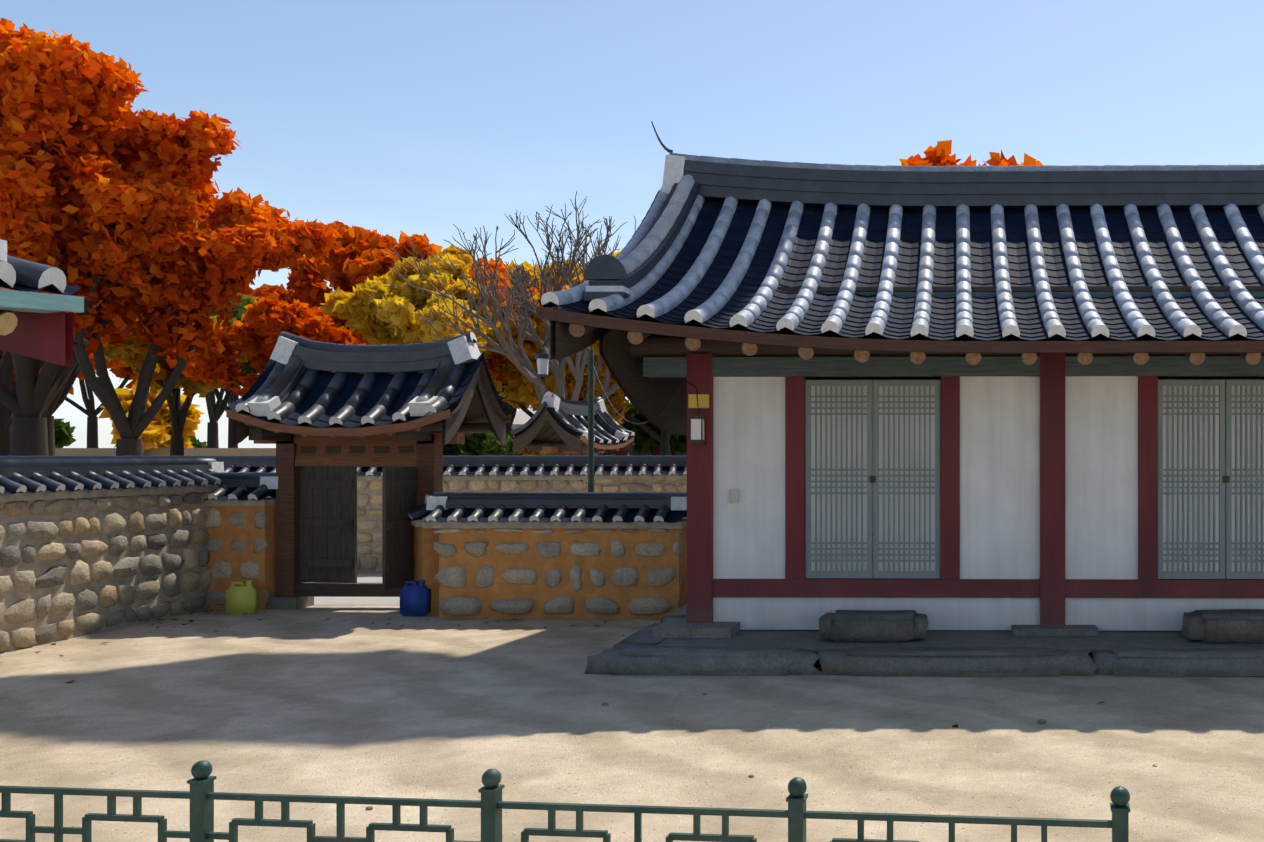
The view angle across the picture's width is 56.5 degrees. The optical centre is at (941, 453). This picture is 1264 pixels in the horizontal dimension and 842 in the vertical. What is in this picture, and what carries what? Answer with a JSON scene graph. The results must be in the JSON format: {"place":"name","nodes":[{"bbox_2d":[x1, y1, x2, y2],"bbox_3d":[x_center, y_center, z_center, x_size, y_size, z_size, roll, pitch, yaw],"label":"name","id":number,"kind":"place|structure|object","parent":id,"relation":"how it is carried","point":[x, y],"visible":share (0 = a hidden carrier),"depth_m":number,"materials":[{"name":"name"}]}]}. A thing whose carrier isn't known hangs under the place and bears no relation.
{"place":"outdoors","nodes":[
{"label":"outdoors","id":0,"kind":"place"},
{"bbox_2d":[305,575,399,604],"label":"path","id":1,"kind":"structure","parent":0,"point":[359,600],"depth_m":13.06,"materials":[{"name":"grey stone"}]},
{"bbox_2d":[0,571,1263,841],"bbox_3d":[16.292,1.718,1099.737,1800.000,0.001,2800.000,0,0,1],"label":"ground","id":2,"kind":"structure","parent":0,"point":[342,701],"depth_m":6.75,"materials":[{"name":"beige sand"}]},
{"bbox_2d":[0,355,15,427],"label":"tree","id":3,"kind":"object","parent":2,"relation":"on","point":[9,423],"depth_m":52.53,"materials":[{"name":"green plant"}]},
{"bbox_2d":[0,350,125,394],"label":"orange tree leaves","id":4,"kind":"object","parent":3,"relation":"on","point":[114,364],"depth_m":53.29,"materials":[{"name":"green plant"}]},
{"bbox_2d":[0,239,83,366],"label":"building","id":5,"kind":"structure","parent":2,"relation":"on","point":[36,325],"depth_m":5.56,"materials":[{"name":"tile"}]},
{"bbox_2d":[10,414,75,447],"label":"shrub leaves","id":6,"kind":"object","parent":2,"relation":"on","point":[64,431],"visible":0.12,"depth_m":60.63,"materials":[{"name":"green plant"}]},
{"bbox_2d":[39,363,80,455],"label":"orange tree","id":7,"kind":"object","parent":2,"relation":"on","point":[57,401],"depth_m":46.44,"materials":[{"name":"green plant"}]},
{"bbox_2d":[14,349,93,373],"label":"orange tree leaves","id":8,"kind":"object","parent":7,"relation":"attached to","point":[89,353],"depth_m":45.88,"materials":[{"name":"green plant"}]},
{"bbox_2d":[0,311,135,455],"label":"tree","id":9,"kind":"object","parent":2,"relation":"on","point":[6,371],"depth_m":38.24,"materials":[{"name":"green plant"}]},
{"bbox_2d":[73,310,146,354],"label":"orange tree leaves","id":10,"kind":"object","parent":9,"relation":"on","point":[115,345],"depth_m":41.78,"materials":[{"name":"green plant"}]},
{"bbox_2d":[0,109,189,455],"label":"tree trunk","id":11,"kind":"object","parent":2,"relation":"on","point":[28,403],"visible":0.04,"depth_m":33.92,"materials":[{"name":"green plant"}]},
{"bbox_2d":[0,18,342,325],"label":"orange tree leaves","id":12,"kind":"object","parent":11,"relation":"on","point":[85,91],"visible":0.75,"depth_m":31.64,"materials":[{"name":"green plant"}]},
{"bbox_2d":[65,364,137,447],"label":"tree trunk","id":13,"kind":"object","parent":2,"relation":"on","point":[90,412],"depth_m":79.33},
{"bbox_2d":[19,217,227,455],"bbox_3d":[-24.052,-3.512,34.240,6.315,10.460,6.290,0,0,-19],"label":"orange tree","id":14,"kind":"object","parent":2,"relation":"on","point":[133,425],"visible":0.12,"depth_m":33.47,"materials":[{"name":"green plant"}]},
{"bbox_2d":[0,128,303,361],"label":"orange tree leaves","id":15,"kind":"object","parent":14,"relation":"attached to","point":[111,190],"visible":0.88,"depth_m":32.53,"materials":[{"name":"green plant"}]},
{"bbox_2d":[98,380,204,455],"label":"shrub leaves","id":16,"kind":"object","parent":2,"relation":"on","point":[156,433],"visible":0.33,"depth_m":55.52,"materials":[{"name":"yellow plant"}]},
{"bbox_2d":[55,448,275,455],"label":"distant pale wall","id":17,"kind":"structure","parent":2,"relation":"on","point":[166,452],"depth_m":55.43,"materials":[{"name":"beige paint"}]},
{"bbox_2d":[156,369,197,455],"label":"tree","id":18,"kind":"object","parent":2,"relation":"on","point":[178,411],"visible":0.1,"depth_m":44.22,"materials":[{"name":"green plant"}]},
{"bbox_2d":[103,314,247,398],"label":"yellow tree leaves","id":19,"kind":"object","parent":18,"relation":"attached to","point":[133,355],"visible":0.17,"depth_m":43.16,"materials":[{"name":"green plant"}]},
{"bbox_2d":[186,435,207,447],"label":"shrub leaves","id":20,"kind":"object","parent":2,"relation":"on","point":[196,443],"visible":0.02,"depth_m":64.28,"materials":[{"name":"green plant"}]},
{"bbox_2d":[205,294,261,447],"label":"tree trunk","id":21,"kind":"object","parent":2,"relation":"on","point":[215,409],"depth_m":73.57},
{"bbox_2d":[206,349,266,387],"bbox_3d":[-23.581,-1.759,40.952,5.894,6.954,4.889,0,0,1],"label":"orange cottonwood tree","id":22,"kind":"object","parent":2,"relation":"on","point":[237,381],"depth_m":39.88,"materials":[{"name":"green plant"}]},
{"bbox_2d":[165,293,369,396],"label":"orange tree leaves","id":23,"kind":"object","parent":22,"relation":"attached to","point":[269,318],"visible":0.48,"depth_m":39.59,"materials":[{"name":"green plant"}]},
{"bbox_2d":[226,580,257,614],"bbox_3d":[-7.471,1.538,11.871,0.270,0.360,0.170,0,0,-8],"label":"plastic jug","id":24,"kind":"object","parent":2,"relation":"on","point":[242,599],"visible":1,"depth_m":11.80,"materials":[{"name":"yellow plastic"}]},
{"bbox_2d":[215,284,329,447],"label":"tree trunk","id":25,"kind":"object","parent":2,"relation":"on","point":[233,398],"depth_m":84.66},
{"bbox_2d":[0,455,686,652],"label":"stone walls","id":26,"kind":"structure","parent":2,"relation":"on","point":[89,545],"depth_m":11.53,"materials":[{"name":"stone"}]},
{"bbox_2d":[226,332,510,609],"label":"gate","id":27,"kind":"structure","parent":2,"relation":"on","point":[308,412],"depth_m":12.29,"materials":[{"name":"wood"}]},
{"bbox_2d":[400,580,430,616],"bbox_3d":[-5.572,1.528,11.773,0.284,0.378,0.178,0,0,7],"label":"plastic jug","id":28,"kind":"object","parent":2,"relation":"on","point":[415,599],"visible":0.98,"depth_m":11.70,"materials":[{"name":"blue plastic"}]},
{"bbox_2d":[495,370,516,474],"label":"tree trunk","id":29,"kind":"object","parent":2,"relation":"on","point":[512,412],"depth_m":40.97,"materials":[{"name":"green plant"}]},
{"bbox_2d":[424,256,563,382],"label":"orange tree leaves","id":30,"kind":"object","parent":29,"relation":"attached to","point":[494,361],"visible":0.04,"depth_m":39.65,"materials":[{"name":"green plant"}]},
{"bbox_2d":[384,191,636,404],"bbox_3d":[-12.537,-3.357,34.968,7.123,10.148,7.165,0,0,16],"label":"bare tree","id":31,"kind":"object","parent":2,"relation":"on","point":[510,350],"visible":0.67,"depth_m":34.85,"materials":[{"name":"grey plant"}]},
{"bbox_2d":[507,260,542,270],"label":"tree leaves","id":32,"kind":"object","parent":2,"relation":"on","point":[512,263],"depth_m":79.97,"materials":[{"name":"yellow plant"}]},
{"bbox_2d":[511,357,586,416],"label":"tree trunk","id":33,"kind":"object","parent":2,"relation":"on","point":[527,411],"depth_m":40.69,"materials":[{"name":"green plant"}]},
{"bbox_2d":[487,285,587,409],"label":"yellow tree leaves","id":34,"kind":"object","parent":33,"relation":"attached to","point":[531,349],"visible":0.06,"depth_m":39.06,"materials":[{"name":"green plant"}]},
{"bbox_2d":[534,336,593,491],"bbox_3d":[-4.810,0.060,14.231,0.782,3.315,0.220,0,0,1],"label":"lamp post","id":35,"kind":"object","parent":2,"relation":"on","point":[542,362],"visible":0.54,"depth_m":14.20,"materials":[{"name":"green metal"}]},
{"bbox_2d":[0,760,1129,841],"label":"fence","id":36,"kind":"object","parent":2,"relation":"on","point":[201,795],"visible":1,"depth_m":4.22,"materials":[{"name":"green metal"}]},
{"bbox_2d":[523,451,615,474],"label":"shrub leaves","id":37,"kind":"object","parent":2,"relation":"on","point":[540,453],"visible":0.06,"depth_m":59.12,"materials":[{"name":"plant"}]},
{"bbox_2d":[13,610,1154,764],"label":"fallen leaves","id":38,"kind":"object","parent":2,"relation":"on","point":[72,681],"visible":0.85,"depth_m":11.13,"materials":[{"name":"orange plant"}]},
{"bbox_2d":[512,405,686,474],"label":"building","id":39,"kind":"structure","parent":2,"relation":"on","point":[522,417],"depth_m":60.12,"materials":[{"name":"white paint"}]},
{"bbox_2d":[511,392,633,474],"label":"gate","id":40,"kind":"structure","parent":39,"relation":"attached to","point":[554,425],"depth_m":21.86,"materials":[{"name":"tile"}]},
{"bbox_2d":[603,393,625,455],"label":"tree","id":41,"kind":"object","parent":2,"relation":"on","point":[606,453],"depth_m":56.92,"materials":[{"name":"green plant"}]},
{"bbox_2d":[214,621,1045,809],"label":"yard pebbles","id":42,"kind":"object","parent":2,"relation":"on","point":[1041,721],"visible":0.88,"depth_m":7.07,"materials":[{"name":"stone"}]},
{"bbox_2d":[612,394,670,455],"bbox_3d":[-11.127,-1.429,40.636,7.123,6.292,4.762,0,0,1],"label":"tree trunk","id":43,"kind":"object","parent":2,"relation":"on","point":[663,439],"visible":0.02,"depth_m":39.96,"materials":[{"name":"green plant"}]},
{"bbox_2d":[518,342,630,423],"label":"yellow tree leaves","id":44,"kind":"object","parent":43,"relation":"attached to","point":[527,394],"visible":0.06,"depth_m":39.59,"materials":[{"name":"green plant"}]},
{"bbox_2d":[615,400,686,455],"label":"shrub leaves","id":45,"kind":"object","parent":2,"relation":"on","point":[644,440],"depth_m":58.52,"materials":[{"name":"green plant"}]},
{"bbox_2d":[536,121,1263,676],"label":"building","id":46,"kind":"structure","parent":2,"relation":"on","point":[980,421],"depth_m":9.80,"materials":[{"name":"tile"}]},
{"bbox_2d":[593,365,738,502],"bbox_3d":[-3.310,-0.350,11.907,0.459,1.576,5.160,0,0,-31],"label":"cable and fittings","id":47,"kind":"object","parent":46,"relation":"attached to","point":[696,400],"visible":0.92,"depth_m":9.76,"materials":[{"name":"beige plastic"}]},
{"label":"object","id":48,"kind":"object","parent":2,"relation":"on","visible":0},
{"bbox_2d":[443,432,523,455],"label":"green shrub leaves","id":49,"kind":"object","parent":48,"relation":"on","point":[490,444],"visible":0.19,"depth_m":23.73,"materials":[{"name":"green plant"}]},
{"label":"orange tree wood","id":50,"kind":"object","parent":2,"relation":"on","visible":0},
{"bbox_2d":[261,220,442,334],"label":"orange leaved tree","id":51,"kind":"object","parent":50,"relation":"on","point":[361,256],"visible":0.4,"depth_m":47.88,"materials":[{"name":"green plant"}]},
{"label":"orange tree wood","id":52,"kind":"object","parent":2,"relation":"on","visible":0},
{"bbox_2d":[320,252,511,362],"bbox_3d":[-17.748,-4.764,39.139,8.601,4.828,6.129,0,0,33],"label":"tree","id":53,"kind":"object","parent":52,"relation":"on","point":[370,306],"visible":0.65,"depth_m":37.61,"materials":[{"name":"yellow plant"}]},
{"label":"yellow tree wood","id":54,"kind":"object","parent":2,"relation":"on","visible":0},
{"bbox_2d":[385,245,501,392],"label":"yellow tree leaves","id":55,"kind":"object","parent":54,"relation":"on","point":[452,250],"depth_m":46.31,"materials":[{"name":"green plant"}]},
{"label":"yellow tree wood","id":56,"kind":"object","parent":2,"relation":"on","visible":0},
{"bbox_2d":[507,250,621,290],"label":"yellow tree leaves","id":57,"kind":"object","parent":56,"relation":"on","point":[532,274],"visible":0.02,"depth_m":42.94,"materials":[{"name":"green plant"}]},
{"bbox_2d":[0,0,1263,447],"label":"sky","id":58,"kind":"structure","parent":0,"point":[419,117],"materials":[{"name":"blue"}]},
{"bbox_2d":[899,140,1041,165],"bbox_3d":[0.640,-6.055,32.732,8.615,5.737,6.071,0,0,-28],"label":"tree","id":59,"kind":"object","parent":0,"point":[938,154],"visible":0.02,"depth_m":31.63,"materials":[{"name":"orange plant"}]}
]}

